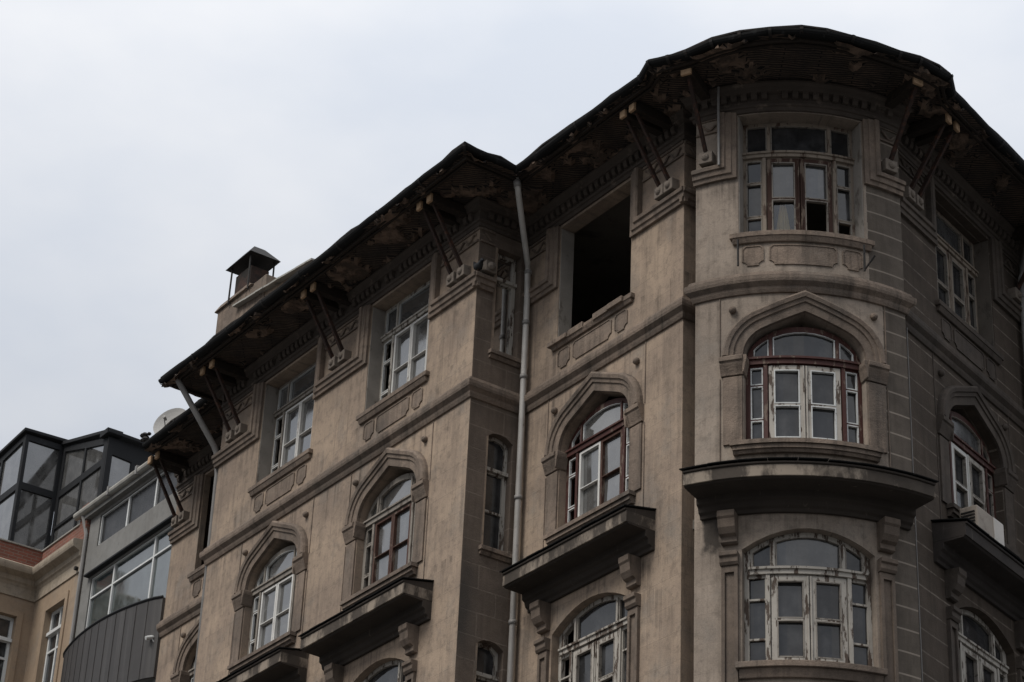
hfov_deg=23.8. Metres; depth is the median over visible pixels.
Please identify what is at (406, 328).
window
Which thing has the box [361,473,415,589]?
window
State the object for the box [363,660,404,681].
window
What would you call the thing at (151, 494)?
window
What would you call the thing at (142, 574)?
window
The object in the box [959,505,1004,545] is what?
air conditioner
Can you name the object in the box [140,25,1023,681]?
corner building
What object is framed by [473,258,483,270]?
pigeon
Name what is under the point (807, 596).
window
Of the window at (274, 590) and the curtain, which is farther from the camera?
the window at (274, 590)
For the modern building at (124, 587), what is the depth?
49.88 m
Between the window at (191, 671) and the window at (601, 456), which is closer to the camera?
the window at (601, 456)
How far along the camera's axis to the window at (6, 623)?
53.03 m
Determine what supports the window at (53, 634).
in the ochre building at (38, 587)
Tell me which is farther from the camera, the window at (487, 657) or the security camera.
the security camera
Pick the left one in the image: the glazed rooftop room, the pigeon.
the glazed rooftop room
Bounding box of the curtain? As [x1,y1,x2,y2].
[776,205,789,229]
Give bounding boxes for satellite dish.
[153,408,185,432]
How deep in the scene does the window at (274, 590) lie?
42.06 m
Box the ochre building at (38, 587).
[0,503,90,681]
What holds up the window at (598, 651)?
in the corner building at (648, 393)
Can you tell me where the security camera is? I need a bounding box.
[145,635,153,641]
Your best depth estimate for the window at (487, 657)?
36.61 m
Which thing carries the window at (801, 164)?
in the corner building at (648, 393)
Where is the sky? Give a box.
[0,0,1023,530]
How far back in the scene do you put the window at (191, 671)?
46.11 m
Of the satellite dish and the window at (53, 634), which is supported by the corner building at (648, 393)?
the satellite dish
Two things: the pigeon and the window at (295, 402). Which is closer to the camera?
the pigeon
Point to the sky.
(147, 147)
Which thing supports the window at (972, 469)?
in the corner building at (648, 393)
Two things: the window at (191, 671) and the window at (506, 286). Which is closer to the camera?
the window at (506, 286)
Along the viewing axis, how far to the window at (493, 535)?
38.00 m
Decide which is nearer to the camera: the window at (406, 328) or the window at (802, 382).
the window at (802, 382)
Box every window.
[0,615,13,681]
[42,605,63,681]
[86,526,173,627]
[98,471,176,544]
[188,660,194,681]
[247,545,296,654]
[270,362,315,473]
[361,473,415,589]
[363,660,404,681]
[379,280,429,400]
[476,643,498,681]
[483,437,507,550]
[493,254,516,355]
[558,595,627,681]
[565,398,629,523]
[742,123,854,235]
[744,532,873,665]
[746,327,862,443]
[936,210,978,333]
[948,411,996,518]
[958,609,1008,681]
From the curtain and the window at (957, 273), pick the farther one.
the window at (957, 273)
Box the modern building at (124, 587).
[60,455,177,681]
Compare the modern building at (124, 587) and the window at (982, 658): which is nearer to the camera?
the window at (982, 658)
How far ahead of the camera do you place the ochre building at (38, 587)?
52.99 m
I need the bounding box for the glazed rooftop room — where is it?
[0,427,154,549]

